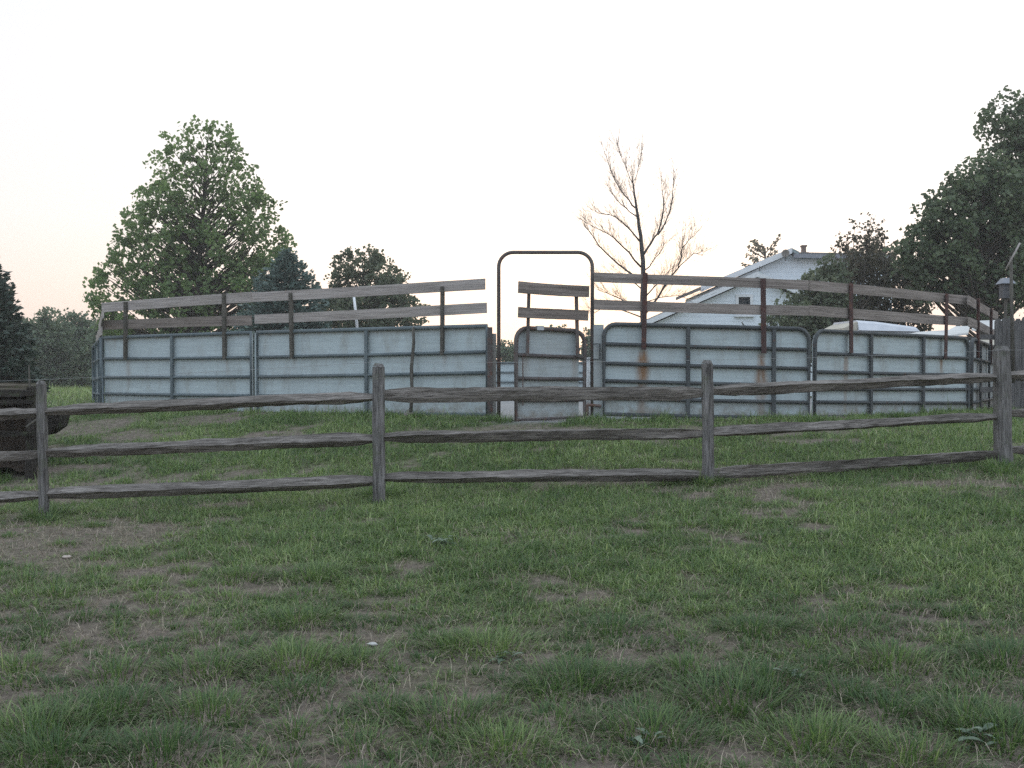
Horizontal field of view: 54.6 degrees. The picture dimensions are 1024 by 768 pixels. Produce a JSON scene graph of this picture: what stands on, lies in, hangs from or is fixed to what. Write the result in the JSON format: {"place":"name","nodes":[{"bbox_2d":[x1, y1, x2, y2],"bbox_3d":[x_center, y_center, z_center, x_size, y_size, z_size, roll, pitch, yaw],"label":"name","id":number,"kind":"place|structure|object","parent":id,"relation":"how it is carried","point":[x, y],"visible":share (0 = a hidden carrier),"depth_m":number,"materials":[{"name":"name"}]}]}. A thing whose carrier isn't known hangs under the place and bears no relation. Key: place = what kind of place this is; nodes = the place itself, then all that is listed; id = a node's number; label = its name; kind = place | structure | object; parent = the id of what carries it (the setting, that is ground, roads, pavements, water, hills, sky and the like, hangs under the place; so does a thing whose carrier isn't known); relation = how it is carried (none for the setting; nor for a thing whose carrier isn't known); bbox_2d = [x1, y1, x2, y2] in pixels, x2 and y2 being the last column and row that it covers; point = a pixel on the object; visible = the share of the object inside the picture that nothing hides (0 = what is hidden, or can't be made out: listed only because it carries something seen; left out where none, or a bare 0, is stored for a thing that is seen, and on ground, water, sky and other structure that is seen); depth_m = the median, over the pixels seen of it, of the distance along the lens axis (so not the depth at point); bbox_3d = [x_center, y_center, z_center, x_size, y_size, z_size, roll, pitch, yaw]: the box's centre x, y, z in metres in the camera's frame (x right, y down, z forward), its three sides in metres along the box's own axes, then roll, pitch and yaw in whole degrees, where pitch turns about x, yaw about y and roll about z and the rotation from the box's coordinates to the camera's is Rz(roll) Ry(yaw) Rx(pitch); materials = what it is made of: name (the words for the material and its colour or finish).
{"place":"outdoors","nodes":[
{"label":"outdoors","id":0,"kind":"place"},
{"bbox_2d":[0,383,1023,767],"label":"ground","id":1,"kind":"structure","parent":0,"point":[54,564],"depth_m":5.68,"materials":[{"name":"green plant"}]},
{"bbox_2d":[0,257,51,391],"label":"spruce tree","id":2,"kind":"object","parent":1,"relation":"on","point":[16,351],"visible":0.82,"depth_m":23.91,"materials":[{"name":"green plant"}]},
{"bbox_2d":[0,365,69,479],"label":"timber bin","id":3,"kind":"object","parent":1,"relation":"on","point":[18,434],"visible":0.7,"depth_m":11.91,"materials":[{"name":"brown wood"}]},
{"bbox_2d":[21,306,84,388],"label":"tree","id":4,"kind":"object","parent":1,"relation":"on","point":[56,362],"visible":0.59,"depth_m":57.52,"materials":[{"name":"green plant"}]},
{"bbox_2d":[53,307,98,388],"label":"tree","id":5,"kind":"object","parent":1,"relation":"on","point":[76,320],"visible":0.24,"depth_m":62.15,"materials":[{"name":"green plant"}]},
{"bbox_2d":[92,308,104,402],"bbox_3d":[-7.887,-0.420,18.920,0.082,1.802,4.610,0,1,-25],"label":"corral panel","id":6,"kind":"object","parent":1,"relation":"on","point":[96,373],"visible":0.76,"depth_m":18.51,"materials":[{"name":"white paint"}]},
{"bbox_2d":[72,319,141,387],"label":"tree","id":7,"kind":"object","parent":1,"relation":"on","point":[86,348],"visible":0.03,"depth_m":57.23,"materials":[{"name":"green plant"}]},
{"bbox_2d":[101,292,252,411],"bbox_3d":[-5.758,-0.512,16.892,3.356,1.997,0.105,0,1,25],"label":"corral panel","id":8,"kind":"object","parent":1,"relation":"on","point":[148,357],"visible":0.87,"depth_m":16.87,"materials":[{"name":"white paint"}]},
{"bbox_2d":[82,114,299,348],"bbox_3d":[-12.210,-4.863,37.984,8.524,10.680,4.956,0,1,0],"label":"sycamore tree","id":9,"kind":"object","parent":1,"relation":"on","point":[196,268],"visible":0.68,"depth_m":37.44,"materials":[{"name":"green plant"}]},
{"bbox_2d":[227,247,332,395],"bbox_3d":[-7.135,-1.796,30.964,5.683,4.929,5.434,0,1,0],"label":"spruce tree","id":10,"kind":"object","parent":1,"relation":"on","point":[287,272],"visible":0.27,"depth_m":30.57,"materials":[{"name":"green plant"}]},
{"bbox_2d":[367,642,377,645],"bbox_3d":[-0.738,1.374,5.242,0.059,0.023,0.039,0,1,0],"label":"stone","id":11,"kind":"object","parent":1,"relation":"on","point":[372,643],"visible":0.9,"depth_m":5.23,"materials":[{"name":"white stone"}]},
{"bbox_2d":[315,243,430,327],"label":"broadleaf tree","id":12,"kind":"object","parent":1,"relation":"on","point":[374,263],"visible":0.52,"depth_m":41.45,"materials":[{"name":"green plant"}]},
{"bbox_2d":[252,278,495,417],"bbox_3d":[-2.216,-0.483,15.033,4.576,2.045,0.159,1,1,30],"label":"corral panel","id":13,"kind":"object","parent":1,"relation":"on","point":[454,356],"visible":0.79,"depth_m":14.96,"materials":[{"name":"white paint"}]},
{"bbox_2d":[353,297,358,327],"bbox_3d":[-2.533,-1.210,16.033,0.050,0.684,0.175,-1,1,-39],"label":"rod","id":14,"kind":"object","parent":13,"relation":"attached to","point":[355,308],"visible":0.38,"depth_m":16.02,"materials":[{"name":"white paint"}]},
{"bbox_2d":[409,327,414,412],"bbox_3d":[-1.469,-0.172,14.503,0.065,1.322,0.156,0,1,19],"label":"stick","id":15,"kind":"object","parent":1,"relation":"on","point":[411,365],"visible":0.77,"depth_m":14.50,"materials":[{"name":"brown wood"}]},
{"bbox_2d":[427,535,456,544],"bbox_3d":[-0.525,1.189,7.501,0.264,0.074,0.200,0,1,0],"label":"weed","id":16,"kind":"object","parent":1,"relation":"on","point":[438,539],"visible":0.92,"depth_m":7.48,"materials":[{"name":"green plant"}]},
{"bbox_2d":[496,362,513,386],"bbox_3d":[-1.029,-0.068,28.214,2.980,1.125,0.082,0,1,-8],"label":"corral panel","id":17,"kind":"object","parent":1,"relation":"on","point":[507,374],"visible":0.14,"depth_m":28.35,"materials":[{"name":"white paint"}]},
{"bbox_2d":[496,339,513,361],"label":"tree","id":18,"kind":"object","parent":1,"relation":"on","point":[507,353],"visible":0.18,"depth_m":69.36,"materials":[{"name":"green plant"}]},
{"bbox_2d":[489,651,523,663],"bbox_3d":[-0.026,1.366,4.985,0.178,0.068,0.129,0,1,0],"label":"weed","id":19,"kind":"object","parent":1,"relation":"on","point":[500,659],"visible":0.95,"depth_m":4.96,"materials":[{"name":"green plant"}]},
{"bbox_2d":[0,346,1023,516],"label":"split rail fence","id":20,"kind":"object","parent":1,"relation":"on","point":[1002,376],"visible":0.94,"depth_m":9.62,"materials":[{"name":"wood"}]},
{"bbox_2d":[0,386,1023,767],"bbox_3d":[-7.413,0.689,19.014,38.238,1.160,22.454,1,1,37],"label":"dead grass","id":21,"kind":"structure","parent":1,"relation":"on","point":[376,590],"depth_m":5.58,"materials":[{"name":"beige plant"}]},
{"bbox_2d":[497,251,600,419],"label":"gate arch","id":22,"kind":"structure","parent":1,"relation":"on","point":[587,256],"depth_m":13.74,"materials":[{"name":"grey metal"}]},
{"bbox_2d":[514,281,589,421],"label":"gate","id":23,"kind":"structure","parent":1,"relation":"on","point":[547,356],"depth_m":13.52,"materials":[{"name":"metal"}]},
{"bbox_2d":[579,362,582,386],"bbox_3d":[1.940,-0.068,28.214,2.891,1.125,0.082,0,1,8],"label":"corral panel","id":24,"kind":"object","parent":1,"relation":"on","point":[580,372],"visible":0.02,"depth_m":28.23,"materials":[{"name":"white paint"}]},
{"bbox_2d":[579,327,589,360],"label":"bush","id":25,"kind":"object","parent":1,"relation":"on","point":[587,337],"visible":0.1,"depth_m":73.71,"materials":[{"name":"green plant"}]},
{"bbox_2d":[586,357,589,416],"bbox_3d":[1.080,0.093,14.103,0.068,0.943,0.065,0,1,0],"label":"post","id":26,"kind":"object","parent":1,"relation":"on","point":[588,375],"visible":0.38,"depth_m":14.08,"materials":[{"name":"white paint"}]},
{"bbox_2d":[568,115,721,322],"bbox_3d":[4.268,-4.378,30.647,5.301,8.438,5.138,0,1,0],"label":"bare tree","id":27,"kind":"object","parent":1,"relation":"on","point":[642,253],"visible":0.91,"depth_m":31.02,"materials":[{"name":"brown plant"}]},
{"bbox_2d":[626,728,671,747],"bbox_3d":[0.550,1.434,4.014,0.182,0.065,0.115,-1,1,-35],"label":"weed","id":28,"kind":"object","parent":1,"relation":"on","point":[640,740],"visible":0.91,"depth_m":3.99,"materials":[{"name":"green plant"}]},
{"bbox_2d":[593,272,810,418],"bbox_3d":[2.668,-0.469,13.817,3.088,2.141,0.127,0,1,-4],"label":"corral panel","id":29,"kind":"object","parent":1,"relation":"on","point":[652,352],"visible":0.91,"depth_m":13.82,"materials":[{"name":"white paint"}]},
{"bbox_2d":[741,234,780,266],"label":"cedar tree","id":30,"kind":"object","parent":1,"relation":"on","point":[763,251],"visible":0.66,"depth_m":61.83,"materials":[{"name":"green plant"}]},
{"bbox_2d":[639,245,891,395],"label":"house","id":31,"kind":"structure","parent":1,"relation":"on","point":[796,264],"depth_m":45.96,"materials":[{"name":"white"}]},
{"bbox_2d":[734,294,754,316],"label":"window","id":32,"kind":"structure","parent":31,"relation":"in","point":[740,298],"depth_m":45.87,"materials":[{"name":"white paint"}]},
{"bbox_2d":[782,249,788,260],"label":"satellite dish","id":33,"kind":"object","parent":31,"relation":"attached to","point":[785,253],"visible":1,"depth_m":50.08,"materials":[{"name":"grey metal"}]},
{"bbox_2d":[741,296,816,359],"bbox_3d":[8.099,-1.047,30.055,2.372,3.256,1.524,0,1,0],"label":"bush","id":34,"kind":"object","parent":1,"relation":"on","point":[781,320],"visible":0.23,"depth_m":29.82,"materials":[{"name":"green plant"}]},
{"bbox_2d":[773,667,805,678],"bbox_3d":[1.346,1.375,4.737,0.194,0.052,0.103,-1,1,-35],"label":"weed","id":35,"kind":"object","parent":1,"relation":"on","point":[794,671],"visible":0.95,"depth_m":4.72,"materials":[{"name":"green plant"}]},
{"bbox_2d":[772,252,870,372],"bbox_3d":[9.579,-1.763,31.004,2.644,4.679,2.465,-1,1,-44],"label":"bush","id":36,"kind":"object","parent":1,"relation":"on","point":[832,272],"visible":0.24,"depth_m":30.63,"materials":[{"name":"plant"}]},
{"bbox_2d":[830,212,888,321],"bbox_3d":[11.266,-3.445,31.782,1.966,4.242,1.516,0,1,0],"label":"sapling","id":37,"kind":"object","parent":1,"relation":"on","point":[869,250],"visible":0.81,"depth_m":31.77,"materials":[{"name":"plant"}]},
{"bbox_2d":[825,320,919,332],"bbox_3d":[8.564,-0.511,24.005,1.856,2.019,2.080,0,1,0],"label":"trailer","id":38,"kind":"object","parent":1,"relation":"on","point":[858,325],"visible":0.16,"depth_m":23.07,"materials":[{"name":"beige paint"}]},
{"bbox_2d":[808,280,970,416],"bbox_3d":[5.841,-0.475,15.116,3.944,2.013,0.105,-1,1,-34],"label":"corral panel","id":39,"kind":"object","parent":1,"relation":"on","point":[833,348],"visible":0.88,"depth_m":15.02,"materials":[{"name":"white paint"}]},
{"bbox_2d":[842,231,940,331],"bbox_3d":[12.357,-2.276,33.056,3.763,5.697,2.929,0,1,0],"label":"bush","id":40,"kind":"object","parent":1,"relation":"on","point":[898,280],"visible":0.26,"depth_m":32.44,"materials":[{"name":"plant"}]},
{"bbox_2d":[882,149,1023,335],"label":"broadleaf tree","id":41,"kind":"object","parent":1,"relation":"on","point":[971,258],"visible":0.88,"depth_m":29.58,"materials":[{"name":"green plant"}]},
{"bbox_2d":[911,320,1001,400],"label":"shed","id":42,"kind":"structure","parent":1,"relation":"on","point":[958,330],"depth_m":21.44,"materials":[{"name":"metal"}]},
{"bbox_2d":[956,723,1002,749],"bbox_3d":[1.900,1.429,4.033,0.236,0.070,0.188,0,1,0],"label":"weed","id":43,"kind":"object","parent":1,"relation":"on","point":[971,736],"visible":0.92,"depth_m":4.04,"materials":[{"name":"green plant"}]},
{"bbox_2d":[967,295,997,409],"bbox_3d":[8.374,-0.485,17.596,0.105,1.950,3.845,1,1,32],"label":"corral panel","id":44,"kind":"object","parent":1,"relation":"on","point":[982,360],"visible":0.66,"depth_m":17.16,"materials":[{"name":"paint"}]},
{"bbox_2d":[970,85,1023,313],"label":"broadleaf tree","id":45,"kind":"object","parent":1,"relation":"on","point":[1011,131],"visible":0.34,"depth_m":32.69,"materials":[{"name":"green plant"}]},
{"bbox_2d":[979,316,1023,408],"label":"stockade fence","id":46,"kind":"object","parent":1,"relation":"on","point":[1000,336],"visible":0.58,"depth_m":16.91,"materials":[{"name":"grey wood"}]},
{"bbox_2d":[1006,242,1020,382],"bbox_3d":[8.293,-1.178,16.461,0.250,2.329,0.111,0,1,0],"label":"pole","id":47,"kind":"object","parent":1,"relation":"on","point":[1010,266],"visible":0.97,"depth_m":16.46,"materials":[{"name":"grey wood"}]},
{"bbox_2d":[995,278,1014,318],"bbox_3d":[8.701,-0.666,17.491,0.247,2.401,0.247,0,1,0],"label":"bird box","id":48,"kind":"object","parent":47,"relation":"attached to","point":[1004,287],"visible":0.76,"depth_m":17.41,"materials":[{"name":"grey wood"}]},
{"bbox_2d":[0,0,1023,361],"label":"sky","id":49,"kind":"structure","parent":0,"point":[448,138],"materials":[{"name":"white"}]}
]}

